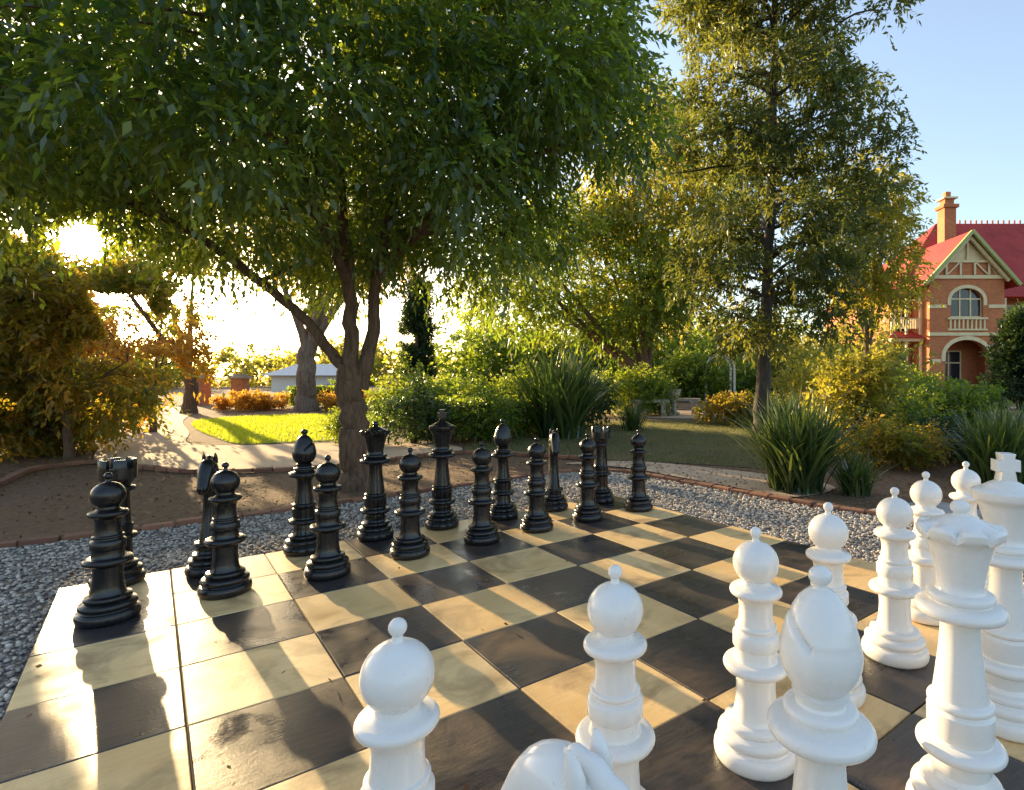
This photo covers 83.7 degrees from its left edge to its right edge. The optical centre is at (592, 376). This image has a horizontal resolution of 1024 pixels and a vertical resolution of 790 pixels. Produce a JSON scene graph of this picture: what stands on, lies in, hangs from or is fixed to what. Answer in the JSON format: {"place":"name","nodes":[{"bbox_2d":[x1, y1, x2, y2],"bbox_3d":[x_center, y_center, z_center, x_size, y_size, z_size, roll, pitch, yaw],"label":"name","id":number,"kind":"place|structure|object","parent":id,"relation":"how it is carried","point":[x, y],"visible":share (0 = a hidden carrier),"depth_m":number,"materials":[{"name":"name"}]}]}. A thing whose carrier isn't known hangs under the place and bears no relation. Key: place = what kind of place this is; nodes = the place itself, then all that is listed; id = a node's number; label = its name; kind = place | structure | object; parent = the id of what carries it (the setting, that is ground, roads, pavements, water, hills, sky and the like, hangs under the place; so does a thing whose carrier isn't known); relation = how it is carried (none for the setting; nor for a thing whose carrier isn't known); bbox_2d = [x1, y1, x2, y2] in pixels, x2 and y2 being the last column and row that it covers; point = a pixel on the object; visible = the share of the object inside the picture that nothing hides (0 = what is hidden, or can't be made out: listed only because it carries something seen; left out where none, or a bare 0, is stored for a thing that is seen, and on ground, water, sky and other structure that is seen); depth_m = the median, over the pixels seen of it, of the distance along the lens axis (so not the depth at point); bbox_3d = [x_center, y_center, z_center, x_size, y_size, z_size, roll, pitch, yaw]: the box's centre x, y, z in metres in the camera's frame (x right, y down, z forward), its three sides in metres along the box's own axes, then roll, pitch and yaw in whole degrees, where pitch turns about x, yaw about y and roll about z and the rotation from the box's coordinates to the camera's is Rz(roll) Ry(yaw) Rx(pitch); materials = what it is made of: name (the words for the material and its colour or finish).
{"place":"outdoors","nodes":[
{"label":"outdoors","id":0,"kind":"place"},
{"bbox_2d":[94,406,462,468],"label":"garden path","id":1,"kind":"structure","parent":0,"point":[175,450],"depth_m":9.47,"materials":[{"name":"beige concrete"}]},
{"bbox_2d":[191,412,391,443],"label":"lawn","id":2,"kind":"structure","parent":0,"point":[263,431],"depth_m":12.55,"materials":[{"name":"green plant"}]},
{"bbox_2d":[0,378,1023,541],"bbox_3d":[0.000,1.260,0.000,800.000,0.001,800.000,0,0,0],"label":"ground","id":3,"kind":"structure","parent":0,"point":[13,529],"depth_m":6.57,"materials":[{"name":"brown soil"}]},
{"bbox_2d":[1,229,142,399],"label":"autumn shrub tree","id":4,"kind":"object","parent":3,"relation":"on","point":[110,324],"visible":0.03,"depth_m":15.51,"materials":[{"name":"brown plant"}]},
{"bbox_2d":[1,344,173,451],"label":"garden bush","id":5,"kind":"object","parent":3,"relation":"on","point":[94,367],"visible":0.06,"depth_m":9.81,"materials":[{"name":"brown plant"}]},
{"bbox_2d":[0,219,202,463],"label":"autumn shrub tree","id":6,"kind":"object","parent":3,"relation":"on","point":[59,324],"visible":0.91,"depth_m":8.38,"materials":[{"name":"brown plant"}]},
{"bbox_2d":[48,212,249,413],"bbox_3d":[-15.409,-2.264,19.550,6.651,7.337,6.026,0,0,0],"label":"eucalyptus tree","id":7,"kind":"object","parent":3,"relation":"on","point":[189,404],"visible":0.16,"depth_m":18.90,"materials":[{"name":"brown plant"}]},
{"bbox_2d":[76,268,232,431],"bbox_3d":[-10.634,-0.477,13.004,3.648,4.291,3.626,0,0,-44],"label":"autumn shrub tree","id":8,"kind":"object","parent":3,"relation":"on","point":[169,348],"visible":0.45,"depth_m":12.89,"materials":[{"name":"brown plant"}]},
{"bbox_2d":[197,374,210,404],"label":"brick pillar","id":9,"kind":"structure","parent":3,"relation":"on","point":[205,388],"depth_m":24.80,"materials":[{"name":"brick"}]},
{"bbox_2d":[228,374,251,396],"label":"brick pillar","id":10,"kind":"structure","parent":3,"relation":"on","point":[239,382],"depth_m":24.75,"materials":[{"name":"brick"}]},
{"bbox_2d":[207,388,290,411],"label":"bush","id":11,"kind":"object","parent":3,"relation":"on","point":[254,400],"visible":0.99,"depth_m":20.34,"materials":[{"name":"brown plant"}]},
{"bbox_2d":[0,450,580,485],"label":"brick edging","id":12,"kind":"object","parent":3,"relation":"on","point":[11,477],"visible":0.56,"depth_m":7.47,"materials":[{"name":"brown brick"}]},
{"bbox_2d":[263,364,336,391],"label":"white pavilion","id":13,"kind":"structure","parent":3,"relation":"on","point":[282,379],"depth_m":45.00,"materials":[{"name":"paint"}]},
{"bbox_2d":[282,379,335,406],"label":"round bush","id":14,"kind":"object","parent":3,"relation":"on","point":[293,390],"visible":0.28,"depth_m":22.68,"materials":[{"name":"plant"}]},
{"bbox_2d":[207,173,437,411],"bbox_3d":[-9.336,-3.237,20.645,8.406,9.514,7.372,0,0,0],"label":"eucalyptus tree","id":15,"kind":"object","parent":3,"relation":"on","point":[305,400],"visible":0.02,"depth_m":20.22,"materials":[{"name":"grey plant"}]},
{"bbox_2d":[308,406,379,443],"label":"box bush","id":16,"kind":"object","parent":3,"relation":"on","point":[334,422],"visible":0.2,"depth_m":10.40,"materials":[{"name":"green plant"}]},
{"bbox_2d":[316,388,382,410],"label":"bush","id":17,"kind":"object","parent":3,"relation":"on","point":[329,400],"visible":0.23,"depth_m":20.66,"materials":[{"name":"brown plant"}]},
{"bbox_2d":[0,0,699,491],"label":"shade tree","id":18,"kind":"object","parent":3,"relation":"on","point":[86,128],"visible":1,"depth_m":4.80,"materials":[{"name":"green plant"}]},
{"bbox_2d":[391,268,438,386],"bbox_3d":[-5.641,-1.080,17.993,1.614,4.775,1.576,0,0,0],"label":"cypress tree","id":19,"kind":"object","parent":3,"relation":"on","point":[421,349],"visible":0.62,"depth_m":17.79,"materials":[{"name":"green plant"}]},
{"bbox_2d":[366,368,467,444],"bbox_3d":[-3.308,0.569,10.607,1.988,1.431,2.008,0,0,0],"label":"garden bush","id":20,"kind":"object","parent":3,"relation":"on","point":[415,419],"visible":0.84,"depth_m":10.25,"materials":[{"name":"green plant"}]},
{"bbox_2d":[362,351,488,426],"bbox_3d":[-4.170,0.289,13.911,3.299,1.996,3.245,0,0,0],"label":"garden bush","id":21,"kind":"object","parent":3,"relation":"on","point":[438,387],"visible":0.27,"depth_m":13.44,"materials":[{"name":"green plant"}]},
{"bbox_2d":[81,318,811,387],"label":"distant trees","id":22,"kind":"object","parent":3,"relation":"on","point":[263,364],"visible":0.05,"depth_m":68.41,"materials":[{"name":"green plant"}]},
{"bbox_2d":[0,468,913,547],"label":"brick edging","id":23,"kind":"object","parent":3,"relation":"on","point":[50,539],"visible":0.58,"depth_m":5.28,"materials":[{"name":"brown brick"}]},
{"bbox_2d":[418,364,531,441],"bbox_3d":[-2.360,0.524,11.140,2.309,1.525,2.386,0,0,0],"label":"garden bush","id":24,"kind":"object","parent":3,"relation":"on","point":[482,413],"visible":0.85,"depth_m":10.73,"materials":[{"name":"green plant"}]},
{"bbox_2d":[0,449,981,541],"bbox_3d":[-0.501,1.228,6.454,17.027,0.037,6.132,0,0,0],"label":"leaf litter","id":25,"kind":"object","parent":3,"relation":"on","point":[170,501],"visible":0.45,"depth_m":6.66,"materials":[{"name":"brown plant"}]},
{"bbox_2d":[527,368,624,426],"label":"garden bush","id":26,"kind":"object","parent":3,"relation":"on","point":[601,413],"visible":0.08,"depth_m":14.15,"materials":[{"name":"green plant"}]},
{"bbox_2d":[441,183,729,381],"bbox_3d":[-0.352,-2.929,23.426,11.785,9.070,8.137,0,0,0],"label":"forked tree","id":27,"kind":"object","parent":3,"relation":"on","point":[626,312],"visible":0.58,"depth_m":21.91,"materials":[{"name":"green plant"}]},
{"bbox_2d":[427,271,813,397],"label":"distant trees","id":28,"kind":"object","parent":3,"relation":"on","point":[488,360],"visible":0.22,"depth_m":33.86,"materials":[{"name":"green plant"}]},
{"bbox_2d":[548,65,760,359],"bbox_3d":[2.728,-5.718,24.071,9.221,14.317,8.811,0,0,26],"label":"golden tree","id":29,"kind":"object","parent":3,"relation":"on","point":[679,204],"visible":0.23,"depth_m":22.32,"materials":[{"name":"green plant"}]},
{"bbox_2d":[654,344,730,399],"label":"round bush","id":30,"kind":"object","parent":3,"relation":"on","point":[692,378],"visible":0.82,"depth_m":27.45,"materials":[{"name":"green plant"}]},
{"bbox_2d":[702,354,735,401],"bbox_3d":[6.200,0.105,28.000,1.500,2.390,1.000,0,0,0],"label":"garden arbor","id":31,"kind":"object","parent":3,"relation":"on","point":[730,378],"visible":0.45,"depth_m":27.57,"materials":[{"name":"white paint"}]},
{"bbox_2d":[708,355,772,397],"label":"round bush","id":32,"kind":"object","parent":3,"relation":"on","point":[744,381],"visible":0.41,"depth_m":29.09,"materials":[{"name":"green plant"}]},
{"bbox_2d":[629,0,928,430],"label":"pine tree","id":33,"kind":"object","parent":3,"relation":"on","point":[731,31],"visible":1,"depth_m":12.09,"materials":[{"name":"green plant"}]},
{"bbox_2d":[749,390,825,419],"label":"flower bush","id":34,"kind":"object","parent":3,"relation":"on","point":[774,398],"visible":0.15,"depth_m":14.96,"materials":[{"name":"green plant"}]},
{"bbox_2d":[714,383,889,495],"bbox_3d":[2.234,0.648,6.209,1.841,1.224,1.889,0,0,0],"label":"agapanthus plant","id":35,"kind":"object","parent":3,"relation":"on","point":[797,451],"visible":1,"depth_m":6.01,"materials":[{"name":"green plant"}]},
{"bbox_2d":[694,296,938,395],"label":"distant trees","id":36,"kind":"object","parent":3,"relation":"on","point":[806,349],"visible":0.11,"depth_m":32.27,"materials":[{"name":"green plant"}]},
{"bbox_2d":[798,339,916,451],"bbox_3d":[4.335,0.336,9.258,1.763,1.894,2.013,0,0,29],"label":"garden bush","id":37,"kind":"object","parent":3,"relation":"on","point":[862,382],"visible":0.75,"depth_m":8.86,"materials":[{"name":"green plant"}]},
{"bbox_2d":[823,447,901,496],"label":"agapanthus plant","id":38,"kind":"object","parent":3,"relation":"on","point":[855,486],"visible":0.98,"depth_m":5.92,"materials":[{"name":"green plant"}]},
{"bbox_2d":[817,147,943,355],"bbox_3d":[9.980,-3.538,20.693,4.795,9.831,4.873,0,0,38],"label":"golden tree","id":39,"kind":"object","parent":3,"relation":"on","point":[881,281],"visible":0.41,"depth_m":20.05,"materials":[{"name":"green plant"}]},
{"bbox_2d":[836,412,962,471],"bbox_3d":[4.275,0.899,7.998,2.006,0.782,1.476,0,0,-44],"label":"bush","id":40,"kind":"object","parent":3,"relation":"on","point":[910,443],"visible":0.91,"depth_m":7.55,"materials":[{"name":"green plant"}]},
{"bbox_2d":[877,376,958,432],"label":"garden bush","id":41,"kind":"object","parent":3,"relation":"on","point":[911,409],"visible":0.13,"depth_m":9.38,"materials":[{"name":"plant"}]},
{"bbox_2d":[824,192,1023,385],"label":"walls","id":42,"kind":"structure","parent":3,"relation":"on","point":[973,365],"depth_m":40.05,"materials":[{"name":"brick"}]},
{"bbox_2d":[825,220,1023,336],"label":"roof","id":43,"kind":"structure","parent":42,"relation":"attached to","point":[1005,242],"depth_m":44.79,"materials":[{"name":"red metal"}]},
{"bbox_2d":[924,230,1022,285],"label":"bargeboards","id":44,"kind":"object","parent":43,"relation":"attached to","point":[996,257],"visible":0.89,"depth_m":39.28,"materials":[{"name":"beige wood"}]},
{"bbox_2d":[883,196,1010,390],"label":"trim","id":45,"kind":"structure","parent":42,"relation":"attached to","point":[1002,275],"depth_m":39.91,"materials":[{"name":"beige paint"}]},
{"bbox_2d":[894,289,1019,379],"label":"window frames","id":46,"kind":"structure","parent":42,"relation":"attached to","point":[959,299],"depth_m":42.06,"materials":[{"name":"white wood"}]},
{"bbox_2d":[896,289,1021,379],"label":"window glass","id":47,"kind":"object","parent":46,"relation":"in","point":[954,356],"visible":0.2,"depth_m":40.26,"materials":[{"name":"glass"}]},
{"bbox_2d":[939,263,994,274],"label":"gable panel","id":48,"kind":"structure","parent":42,"relation":"attached to","point":[967,268],"depth_m":40.03,"materials":[{"name":"paint"}]},
{"bbox_2d":[869,502,982,521],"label":"paving slab","id":49,"kind":"structure","parent":3,"relation":"on","point":[944,507],"depth_m":5.21,"materials":[{"name":"concrete"}]},
{"bbox_2d":[923,373,971,388],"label":"bush","id":50,"kind":"object","parent":3,"relation":"on","point":[957,381],"visible":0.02,"depth_m":30.06,"materials":[{"name":"green plant"}]},
{"bbox_2d":[905,375,1016,423],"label":"garden bush","id":51,"kind":"object","parent":3,"relation":"on","point":[969,396],"visible":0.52,"depth_m":14.33,"materials":[{"name":"green plant"}]},
{"bbox_2d":[915,407,1010,464],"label":"bush","id":52,"kind":"object","parent":3,"relation":"on","point":[954,425],"visible":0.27,"depth_m":8.43,"materials":[{"name":"green plant"}]},
{"bbox_2d":[929,399,1023,483],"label":"agapanthus plant","id":53,"kind":"object","parent":3,"relation":"on","point":[980,453],"visible":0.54,"depth_m":6.48,"materials":[{"name":"green plant"}]},
{"bbox_2d":[979,299,1023,409],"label":"conifer tree","id":54,"kind":"object","parent":3,"relation":"on","point":[1006,355],"visible":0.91,"depth_m":20.74,"materials":[{"name":"green plant"}]},
{"bbox_2d":[981,398,1023,437],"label":"agapanthus plant","id":55,"kind":"object","parent":3,"relation":"on","point":[1011,415],"visible":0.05,"depth_m":7.37,"materials":[{"name":"green plant"}]},
{"bbox_2d":[0,472,1023,723],"bbox_3d":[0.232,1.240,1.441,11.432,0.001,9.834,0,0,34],"label":"gravel","id":56,"kind":"structure","parent":0,"point":[76,583],"depth_m":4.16,"materials":[{"name":"grey gravel"}]},
{"bbox_2d":[6,477,877,608],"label":"leaf litter","id":57,"kind":"object","parent":56,"relation":"on","point":[71,573],"visible":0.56,"depth_m":4.27,"materials":[{"name":"brown plant"}]},
{"bbox_2d":[0,495,1023,789],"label":"chess board","id":58,"kind":"object","parent":56,"relation":"on","point":[210,689],"visible":0.68,"depth_m":2.33,"materials":[{"name":"multicoloured tile"}]},
{"bbox_2d":[73,472,141,628],"bbox_3d":[-2.400,0.838,2.800,0.260,0.722,0.260,0,0,-4],"label":"black chess pawn","id":59,"kind":"object","parent":58,"relation":"on","point":[111,598],"visible":1,"depth_m":2.75,"materials":[{"name":"plastic"}]},
{"bbox_2d":[88,457,145,588],"bbox_3d":[-2.757,0.840,3.280,0.260,0.718,0.260,0,0,-17],"label":"black chess rook","id":60,"kind":"object","parent":58,"relation":"on","point":[124,473],"visible":0.48,"depth_m":3.26,"materials":[{"name":"plastic"}]},
{"bbox_2d":[184,453,218,577],"bbox_3d":[-2.335,0.834,3.462,0.291,0.729,0.260,0,0,32],"label":"black chess knight","id":61,"kind":"object","parent":58,"relation":"on","point":[199,562],"visible":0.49,"depth_m":3.39,"materials":[{"name":"plastic"}]},
{"bbox_2d":[197,462,252,599],"bbox_3d":[-2.041,0.838,3.140,0.260,0.722,0.260,0,0,-38],"label":"black chess pawn","id":62,"kind":"object","parent":58,"relation":"on","point":[227,575],"visible":1,"depth_m":3.09,"materials":[{"name":"plastic"}]},
{"bbox_2d":[283,429,316,556],"bbox_3d":[-1.975,0.780,3.870,0.260,0.837,0.260,0,0,-23],"label":"black chess bishop","id":63,"kind":"object","parent":58,"relation":"on","point":[300,540],"visible":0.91,"depth_m":3.81,"materials":[{"name":"plastic"}]},
{"bbox_2d":[304,455,350,580],"bbox_3d":[-1.603,0.838,3.420,0.260,0.722,0.260,0,0,40],"label":"black chess pawn","id":64,"kind":"object","parent":58,"relation":"on","point":[328,560],"visible":1,"depth_m":3.36,"materials":[{"name":"plastic"}]},
{"bbox_2d":[357,421,393,541],"bbox_3d":[-1.615,0.766,4.200,0.260,0.865,0.260,0,0,33],"label":"black chess queen","id":65,"kind":"object","parent":58,"relation":"on","point":[375,525],"visible":1,"depth_m":4.14,"materials":[{"name":"plastic"}]},
{"bbox_2d":[353,617,439,789],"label":"white chess pawn","id":66,"kind":"object","parent":58,"relation":"on","point":[396,721],"visible":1,"depth_m":1.07,"materials":[{"name":"plastic"}]},
{"bbox_2d":[390,447,429,560],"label":"black chess pawn","id":67,"kind":"object","parent":58,"relation":"on","point":[410,542],"visible":1,"depth_m":3.73,"materials":[{"name":"plastic"}]},
{"bbox_2d":[425,409,458,530],"bbox_3d":[-1.200,0.733,4.500,0.260,0.932,0.260,0,0,-17],"label":"black chess king","id":68,"kind":"object","parent":58,"relation":"on","point":[442,516],"visible":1,"depth_m":4.44,"materials":[{"name":"plastic"}]},
{"bbox_2d":[26,505,910,789],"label":"leaf litter","id":69,"kind":"object","parent":58,"relation":"on","point":[466,787],"visible":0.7,"depth_m":2.07,"materials":[{"name":"brown plant"}]},
{"bbox_2d":[464,442,499,545],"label":"black chess pawn","id":70,"kind":"object","parent":58,"relation":"on","point":[481,529],"visible":1,"depth_m":4.05,"materials":[{"name":"plastic"}]},
{"bbox_2d":[490,419,517,520],"bbox_3d":[-0.765,0.780,4.800,0.260,0.837,0.260,0,0,-25],"label":"black chess bishop","id":71,"kind":"object","parent":58,"relation":"on","point":[503,507],"visible":0.99,"depth_m":4.74,"materials":[{"name":"plastic"}]},
{"bbox_2d":[520,437,552,533],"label":"black chess pawn","id":72,"kind":"object","parent":58,"relation":"on","point":[536,518],"visible":1,"depth_m":4.36,"materials":[{"name":"plastic"}]},
{"bbox_2d":[545,428,567,511],"bbox_3d":[-0.342,0.834,5.089,0.291,0.729,0.260,0,0,43],"label":"black chess knight","id":73,"kind":"object","parent":58,"relation":"on","point":[555,500],"visible":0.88,"depth_m":5.03,"materials":[{"name":"plastic"}]},
{"bbox_2d":[501,728,629,789],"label":"white chess knight","id":74,"kind":"object","parent":58,"relation":"on","point":[552,764],"visible":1,"depth_m":0.80,"materials":[{"name":"plastic"}]},
{"bbox_2d":[572,433,602,522],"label":"black chess pawn","id":75,"kind":"object","parent":58,"relation":"on","point":[587,509],"visible":1,"depth_m":4.69,"materials":[{"name":"plastic"}]},
{"bbox_2d":[591,426,613,503],"bbox_3d":[0.075,0.840,5.400,0.260,0.718,0.260,0,0,-6],"label":"black chess rook","id":76,"kind":"object","parent":58,"relation":"on","point":[603,491],"visible":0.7,"depth_m":5.33,"materials":[{"name":"plastic"}]},
{"bbox_2d":[575,564,654,789],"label":"white chess pawn","id":77,"kind":"object","parent":58,"relation":"on","point":[615,644],"visible":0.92,"depth_m":1.38,"materials":[{"name":"plastic"}]},
{"bbox_2d":[624,429,652,511],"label":"black chess pawn","id":78,"kind":"object","parent":58,"relation":"on","point":[638,499],"visible":1,"depth_m":5.03,"materials":[{"name":"plastic"}]},
{"bbox_2d":[714,527,794,781],"bbox_3d":[0.515,0.838,1.790,0.260,0.722,0.260,0,0,0],"label":"white chess pawn","id":79,"kind":"object","parent":58,"relation":"on","point":[747,745],"visible":0.91,"depth_m":1.73,"materials":[{"name":"plastic"}]},
{"bbox_2d":[767,565,877,789],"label":"white chess bishop","id":80,"kind":"object","parent":58,"relation":"on","point":[821,727],"visible":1,"depth_m":1.03,"materials":[{"name":"plastic"}]},
{"bbox_2d":[805,502,865,708],"bbox_3d":[0.890,0.838,2.140,0.260,0.722,0.260,0,0,39],"label":"white chess pawn","id":81,"kind":"object","parent":58,"relation":"on","point":[828,531],"visible":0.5,"depth_m":2.09,"materials":[{"name":"plastic"}]},
{"bbox_2d":[861,487,929,668],"bbox_3d":[1.296,0.838,2.430,0.260,0.722,0.260,0,0,18],"label":"white chess pawn","id":82,"kind":"object","parent":58,"relation":"on","point":[893,637],"visible":0.99,"depth_m":2.37,"materials":[{"name":"plastic"}]},
{"bbox_2d":[908,471,944,625],"bbox_3d":[1.666,0.838,2.830,0.260,0.722,0.260,0,0,-4],"label":"white chess pawn","id":83,"kind":"object","parent":58,"relation":"on","point":[926,494],"visible":0.5,"depth_m":2.78,"materials":[{"name":"plastic"}]},
{"bbox_2d":[905,499,1009,789],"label":"white chess queen","id":84,"kind":"object","parent":58,"relation":"on","point":[960,743],"visible":1,"depth_m":1.48,"materials":[{"name":"plastic"}]},
{"bbox_2d":[949,461,988,589],"bbox_3d":[2.090,0.838,3.170,0.260,0.722,0.260,0,0,7],"label":"white chess pawn","id":85,"kind":"object","parent":58,"relation":"on","point":[964,479],"visible":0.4,"depth_m":3.12,"materials":[{"name":"plastic"}]},
{"bbox_2d":[970,452,1023,743],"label":"white chess king","id":86,"kind":"object","parent":58,"relation":"on","point":[999,498],"visible":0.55,"depth_m":1.90,"materials":[{"name":"plastic"}]},
{"bbox_2d":[3,0,1023,377],"label":"sky","id":87,"kind":"structure","parent":0,"point":[961,71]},
{"bbox_2d":[464,419,855,468],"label":"dry lawn","id":88,"kind":"structure","parent":0,"point":[491,447],"depth_m":10.20,"materials":[{"name":"green plant"}]},
{"bbox_2d":[470,353,552,435],"bbox_3d":[-1.629,0.388,12.603,2.717,1.800,3.018,0,0,0],"label":"garden bush","id":89,"kind":"object","parent":88,"relation":"on","point":[531,424],"visible":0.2,"depth_m":12.18,"materials":[{"name":"green plant"}]},
{"bbox_2d":[501,342,634,438],"bbox_3d":[-0.557,0.268,11.614,2.893,1.985,3.039,0,0,-30],"label":"yucca plant","id":90,"kind":"object","parent":88,"relation":"on","point":[561,398],"visible":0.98,"depth_m":11.21,"materials":[{"name":"green plant"}]},
{"bbox_2d":[608,399,651,430],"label":"iris plant","id":91,"kind":"object","parent":88,"relation":"on","point":[632,421],"visible":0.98,"depth_m":12.90,"materials":[{"name":"green plant"}]},
{"bbox_2d":[688,389,754,425],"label":"flower bush","id":92,"kind":"object","parent":88,"relation":"on","point":[720,404],"visible":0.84,"depth_m":14.35,"materials":[{"name":"yellow plant"}]},
{"bbox_2d":[803,406,849,457],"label":"agapanthus plant","id":93,"kind":"object","parent":88,"relation":"on","point":[829,426],"visible":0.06,"depth_m":8.68,"materials":[{"name":"green plant"}]},
{"bbox_2d":[567,461,834,496],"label":"garden path","id":94,"kind":"structure","parent":0,"point":[691,471],"depth_m":7.09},
{"bbox_2d":[595,406,1020,418],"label":"garden path","id":95,"kind":"structure","parent":0,"point":[685,414],"depth_m":17.88,"materials":[{"name":"beige concrete"}]},
{"bbox_2d":[592,358,681,415],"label":"garden bush","id":96,"kind":"object","parent":95,"relation":"on","point":[652,388],"visible":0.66,"depth_m":17.70,"materials":[{"name":"green plant"}]},
{"bbox_2d":[629,399,669,415],"bbox_3d":[1.750,0.995,17.600,1.200,0.530,0.400,0,0,-6],"label":"stone bench","id":97,"kind":"object","parent":95,"relation":"on","point":[662,409],"visible":0.64,"depth_m":17.46,"materials":[{"name":"grey stone"}]},
{"bbox_2d":[666,389,681,415],"bbox_3d":[2.550,0.835,17.900,0.520,0.850,0.520,0,0,0],"label":"stone urn","id":98,"kind":"object","parent":95,"relation":"on","point":[674,404],"visible":0.63,"depth_m":17.77,"materials":[{"name":"grey stone"}]},
{"bbox_2d":[663,398,699,414],"bbox_3d":[2.900,0.995,18.600,1.200,0.530,0.400,0,0,17],"label":"stone bench","id":99,"kind":"object","parent":95,"relation":"on","point":[693,401],"visible":0.41,"depth_m":18.34,"materials":[{"name":"grey stone"}]},
{"bbox_2d":[752,349,878,402],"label":"garden bush","id":100,"kind":"object","parent":95,"relation":"on","point":[804,374],"visible":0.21,"depth_m":18.15,"materials":[{"name":"plant"}]},
{"bbox_2d":[863,354,946,389],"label":"bush","id":101,"kind":"object","parent":95,"relation":"on","point":[917,375],"visible":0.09,"depth_m":18.29,"materials":[{"name":"green plant"}]},
{"bbox_2d":[683,396,1023,427],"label":"grass","id":102,"kind":"structure","parent":0,"point":[972,418],"depth_m":18.64,"materials":[{"name":"green plant"}]}
]}

